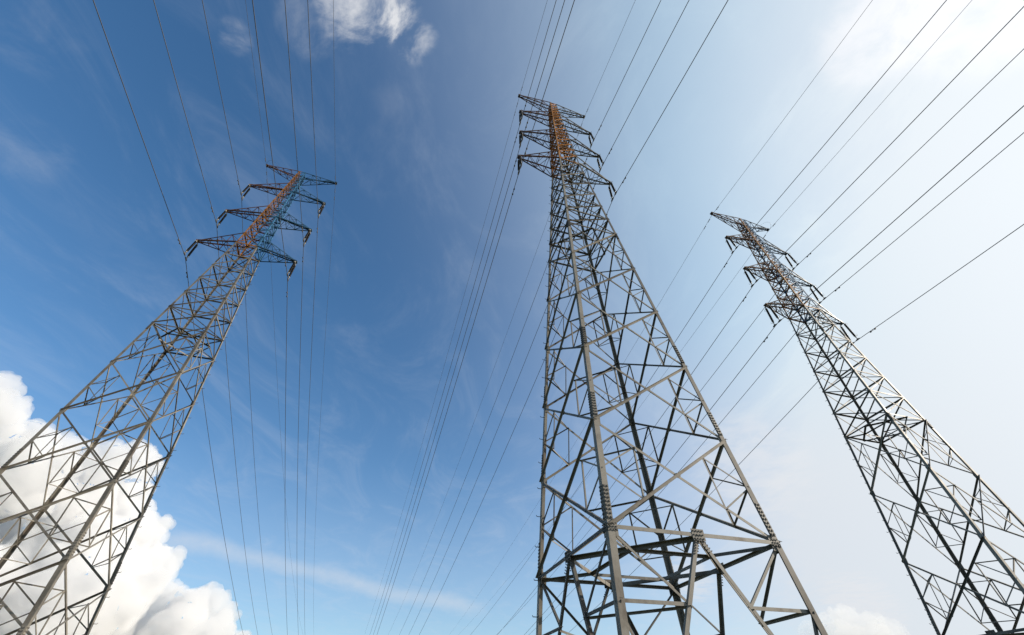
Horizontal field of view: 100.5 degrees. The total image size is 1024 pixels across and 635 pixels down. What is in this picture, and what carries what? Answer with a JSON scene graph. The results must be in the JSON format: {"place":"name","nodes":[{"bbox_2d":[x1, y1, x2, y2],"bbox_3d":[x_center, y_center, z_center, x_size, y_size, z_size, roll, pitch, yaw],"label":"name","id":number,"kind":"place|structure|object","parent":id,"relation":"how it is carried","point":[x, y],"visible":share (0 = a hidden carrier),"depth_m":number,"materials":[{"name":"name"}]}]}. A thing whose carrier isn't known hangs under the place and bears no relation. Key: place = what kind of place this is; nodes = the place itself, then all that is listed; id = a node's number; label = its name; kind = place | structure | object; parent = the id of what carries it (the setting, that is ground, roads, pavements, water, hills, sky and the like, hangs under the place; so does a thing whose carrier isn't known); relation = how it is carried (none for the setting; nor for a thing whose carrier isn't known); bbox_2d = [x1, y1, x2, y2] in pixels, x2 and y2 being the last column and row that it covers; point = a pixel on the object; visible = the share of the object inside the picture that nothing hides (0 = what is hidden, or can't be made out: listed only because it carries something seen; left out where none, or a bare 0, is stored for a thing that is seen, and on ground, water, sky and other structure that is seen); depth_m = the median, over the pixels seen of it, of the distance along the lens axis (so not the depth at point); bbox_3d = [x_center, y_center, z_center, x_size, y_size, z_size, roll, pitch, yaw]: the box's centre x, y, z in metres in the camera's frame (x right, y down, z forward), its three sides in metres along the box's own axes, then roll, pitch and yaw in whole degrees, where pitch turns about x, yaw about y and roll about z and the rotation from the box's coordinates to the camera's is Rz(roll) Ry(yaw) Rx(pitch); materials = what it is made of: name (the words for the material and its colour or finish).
{"place":"outdoors","nodes":[
{"label":"outdoors","id":0,"kind":"place"},
{"bbox_2d":[0,0,1023,634],"label":"sky","id":1,"kind":"structure","parent":0,"point":[426,91],"materials":[{"name":"blue"}]},
{"bbox_3d":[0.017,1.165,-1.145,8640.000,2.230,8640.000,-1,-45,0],"label":"ground","id":2,"kind":"structure","parent":0,"visible":0},
{"bbox_2d":[0,164,336,634],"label":"lattice tower","id":3,"kind":"structure","parent":2,"relation":"on","point":[28,622],"depth_m":18.52,"materials":[{"name":"metal"}]},
{"bbox_2d":[183,240,197,260],"bbox_3d":[-19.671,-4.193,26.123,0.130,1.495,0.708,12,-46,-12],"label":"insulator set","id":4,"kind":"object","parent":3,"relation":"hanging from","point":[190,247],"visible":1,"depth_m":26.10,"materials":[{"name":"metal"}]},
{"bbox_2d":[93,0,242,631],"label":"conductor","id":5,"kind":"object","parent":4,"relation":"hanging from","point":[179,243],"visible":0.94,"depth_m":22.86,"materials":[{"name":"metal"}]},
{"bbox_2d":[215,210,226,227],"bbox_3d":[-19.544,-6.713,28.670,0.130,1.495,0.708,12,-46,-12],"label":"insulator set","id":6,"kind":"object","parent":3,"relation":"hanging from","point":[221,215],"visible":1,"depth_m":28.67,"materials":[{"name":"metal"}]},
{"bbox_2d":[153,0,257,633],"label":"conductor","id":7,"kind":"object","parent":6,"relation":"hanging from","point":[218,254],"visible":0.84,"depth_m":27.31,"materials":[{"name":"metal"}]},
{"bbox_2d":[240,185,249,200],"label":"insulator set","id":8,"kind":"object","parent":3,"relation":"hanging from","point":[245,189],"visible":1,"depth_m":31.11,"materials":[{"name":"ceramic"}]},
{"bbox_2d":[202,0,271,630],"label":"conductor","id":9,"kind":"object","parent":8,"relation":"hanging from","point":[243,253],"visible":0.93,"depth_m":31.56,"materials":[{"name":"metal"}]},
{"bbox_2d":[245,0,302,632],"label":"earth wire","id":10,"kind":"object","parent":3,"relation":"attached to","point":[270,254],"visible":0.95,"depth_m":37.14,"materials":[{"name":"metal"}]},
{"bbox_2d":[287,261,295,280],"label":"insulator set","id":11,"kind":"object","parent":3,"relation":"hanging from","point":[291,269],"visible":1,"depth_m":27.34,"materials":[{"name":"metal"}]},
{"bbox_2d":[252,0,287,634],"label":"conductor","id":12,"kind":"object","parent":11,"relation":"hanging from","point":[282,240],"visible":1,"depth_m":23.40,"materials":[{"name":"metal"}]},
{"bbox_2d":[303,230,310,243],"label":"insulator set","id":13,"kind":"object","parent":3,"relation":"hanging from","point":[307,235],"visible":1,"depth_m":29.85,"materials":[{"name":"metal"}]},
{"bbox_2d":[284,0,303,634],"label":"conductor","id":14,"kind":"object","parent":13,"relation":"hanging from","point":[303,239],"visible":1,"depth_m":27.76,"materials":[{"name":"metal"}]},
{"bbox_2d":[318,202,323,218],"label":"insulator set","id":15,"kind":"object","parent":3,"relation":"hanging from","point":[321,208],"visible":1,"depth_m":32.24,"materials":[{"name":"ceramic"}]},
{"bbox_2d":[304,0,318,617],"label":"conductor","id":16,"kind":"object","parent":15,"relation":"hanging from","point":[313,304],"visible":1,"depth_m":34.87,"materials":[{"name":"metal"}]},
{"bbox_2d":[313,0,335,619],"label":"earth wire","id":17,"kind":"object","parent":3,"relation":"hanging from","point":[328,288],"visible":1,"depth_m":38.31,"materials":[{"name":"metal"}]},
{"bbox_2d":[517,94,827,634],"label":"lattice tower","id":18,"kind":"structure","parent":2,"relation":"on","point":[615,584],"depth_m":12.07,"materials":[{"name":"metal"}]},
{"bbox_2d":[364,3,546,634],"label":"earth wire","id":19,"kind":"object","parent":18,"relation":"hanging from","point":[472,265],"visible":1,"depth_m":37.61,"materials":[{"name":"metal"}]},
{"bbox_2d":[392,2,634,625],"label":"earth wire","id":20,"kind":"object","parent":18,"relation":"attached to","point":[525,281],"visible":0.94,"depth_m":39.65,"materials":[{"name":"metal"}]},
{"bbox_2d":[518,156,521,172],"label":"insulator set","id":21,"kind":"object","parent":18,"relation":"hanging from","point":[519,162],"visible":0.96,"depth_m":23.94,"materials":[{"name":"metal"}]},
{"bbox_2d":[377,0,574,633],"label":"conductor","id":22,"kind":"object","parent":21,"relation":"hanging from","point":[492,260],"visible":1,"depth_m":25.46,"materials":[{"name":"metal"}]},
{"bbox_2d":[519,131,522,147],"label":"insulator set","id":23,"kind":"object","parent":18,"relation":"hanging from","point":[520,137],"visible":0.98,"depth_m":26.51,"materials":[{"name":"metal"}]},
{"bbox_2d":[373,0,564,634],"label":"conductor","id":24,"kind":"object","parent":23,"relation":"hanging from","point":[487,258],"visible":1,"depth_m":28.96,"materials":[{"name":"metal"}]},
{"bbox_2d":[519,110,522,124],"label":"insulator set","id":25,"kind":"object","parent":18,"relation":"hanging from","point":[520,115],"visible":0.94,"depth_m":29.06,"materials":[{"name":"metal"}]},
{"bbox_2d":[370,0,556,632],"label":"conductor","id":26,"kind":"object","parent":25,"relation":"hanging from","point":[479,265],"visible":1,"depth_m":32.87,"materials":[{"name":"metal"}]},
{"bbox_2d":[588,131,594,147],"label":"insulator set","id":27,"kind":"object","parent":18,"relation":"hanging from","point":[590,139],"visible":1,"depth_m":30.20,"materials":[{"name":"metal"}]},
{"bbox_2d":[399,0,660,634],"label":"conductor","id":28,"kind":"object","parent":27,"relation":"hanging from","point":[544,272],"visible":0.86,"depth_m":35.05,"materials":[{"name":"metal"}]},
{"bbox_2d":[597,154,603,171],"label":"insulator set","id":29,"kind":"object","parent":18,"relation":"hanging from","point":[601,160],"visible":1,"depth_m":27.65,"materials":[{"name":"metal"}]},
{"bbox_2d":[409,0,688,633],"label":"conductor","id":30,"kind":"object","parent":29,"relation":"hanging from","point":[565,259],"visible":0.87,"depth_m":28.63,"materials":[{"name":"metal"}]},
{"bbox_2d":[608,181,616,201],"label":"insulator set","id":31,"kind":"object","parent":18,"relation":"hanging from","point":[613,188],"visible":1,"depth_m":25.23,"materials":[{"name":"metal"}]},
{"bbox_2d":[419,0,727,634],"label":"conductor","id":32,"kind":"object","parent":31,"relation":"hanging from","point":[588,257],"visible":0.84,"depth_m":24.71,"materials":[{"name":"metal"}]},
{"bbox_2d":[710,212,1023,634],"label":"lattice tower","id":33,"kind":"structure","parent":2,"relation":"on","point":[753,239],"depth_m":20.09,"materials":[{"name":"metal"}]},
{"bbox_2d":[474,1,871,600],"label":"earth wire","id":34,"kind":"object","parent":33,"relation":"attached to","point":[708,221],"visible":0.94,"depth_m":32.17,"materials":[{"name":"metal"}]},
{"bbox_2d":[475,0,971,616],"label":"earth wire","id":35,"kind":"object","parent":33,"relation":"attached to","point":[765,234],"visible":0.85,"depth_m":32.03,"materials":[{"name":"metal"}]},
{"bbox_2d":[726,236,737,253],"bbox_3d":[15.579,-5.230,30.300,0.130,1.495,0.708,12,-46,-12],"label":"insulator set","id":36,"kind":"object","parent":33,"relation":"hanging from","point":[732,242],"visible":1,"depth_m":30.25,"materials":[{"name":"metal"}]},
{"bbox_2d":[471,0,946,633],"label":"conductor","id":37,"kind":"object","parent":36,"relation":"hanging from","point":[773,204],"visible":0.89,"depth_m":26.32,"materials":[{"name":"metal"}]},
{"bbox_2d":[744,267,757,286],"bbox_3d":[15.534,-2.698,27.776,0.130,1.495,0.708,12,-46,-12],"label":"insulator set","id":38,"kind":"object","parent":33,"relation":"hanging from","point":[752,275],"visible":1,"depth_m":27.72,"materials":[{"name":"metal"}]},
{"bbox_2d":[498,6,1023,633],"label":"conductor","id":39,"kind":"object","parent":38,"relation":"hanging from","point":[822,214],"visible":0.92,"depth_m":22.45,"materials":[{"name":"metal"}]},
{"bbox_2d":[765,304,780,326],"bbox_3d":[15.406,-0.178,25.229,0.130,1.495,0.708,12,-46,-12],"label":"insulator set","id":40,"kind":"object","parent":33,"relation":"hanging from","point":[772,310],"visible":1,"depth_m":25.22,"materials":[{"name":"metal"}]},
{"bbox_2d":[524,105,1023,634],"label":"conductor","id":41,"kind":"object","parent":40,"relation":"hanging from","point":[834,273],"visible":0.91,"depth_m":21.24,"materials":[{"name":"metal"}]},
{"bbox_2d":[785,253,798,270],"bbox_3d":[20.595,-4.194,31.428,0.130,1.495,0.708,12,-46,-12],"label":"insulator set","id":42,"kind":"object","parent":33,"relation":"hanging from","point":[791,257],"visible":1,"depth_m":31.39,"materials":[{"name":"metal"}]},
{"bbox_2d":[510,49,1023,620],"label":"conductor","id":43,"kind":"object","parent":42,"relation":"hanging from","point":[826,237],"visible":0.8,"depth_m":27.82,"materials":[{"name":"metal"}]},
{"bbox_2d":[809,285,825,303],"bbox_3d":[20.714,-1.628,28.941,0.130,1.495,0.708,12,-46,-12],"label":"insulator set","id":44,"kind":"object","parent":33,"relation":"hanging from","point":[818,291],"visible":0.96,"depth_m":28.89,"materials":[{"name":"metal"}]},
{"bbox_2d":[533,132,1023,630],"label":"conductor","id":45,"kind":"object","parent":44,"relation":"hanging from","point":[821,301],"visible":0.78,"depth_m":26.99,"materials":[{"name":"metal"}]},
{"bbox_2d":[840,323,858,344],"bbox_3d":[20.915,0.960,26.468,0.130,1.495,0.708,12,-46,-12],"label":"insulator set","id":46,"kind":"object","parent":33,"relation":"hanging from","point":[848,328],"visible":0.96,"depth_m":26.48,"materials":[{"name":"metal"}]},
{"bbox_2d":[566,224,1023,634],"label":"conductor","id":47,"kind":"object","parent":46,"relation":"hanging from","point":[829,369],"visible":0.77,"depth_m":26.13,"materials":[{"name":"metal"}]}
]}

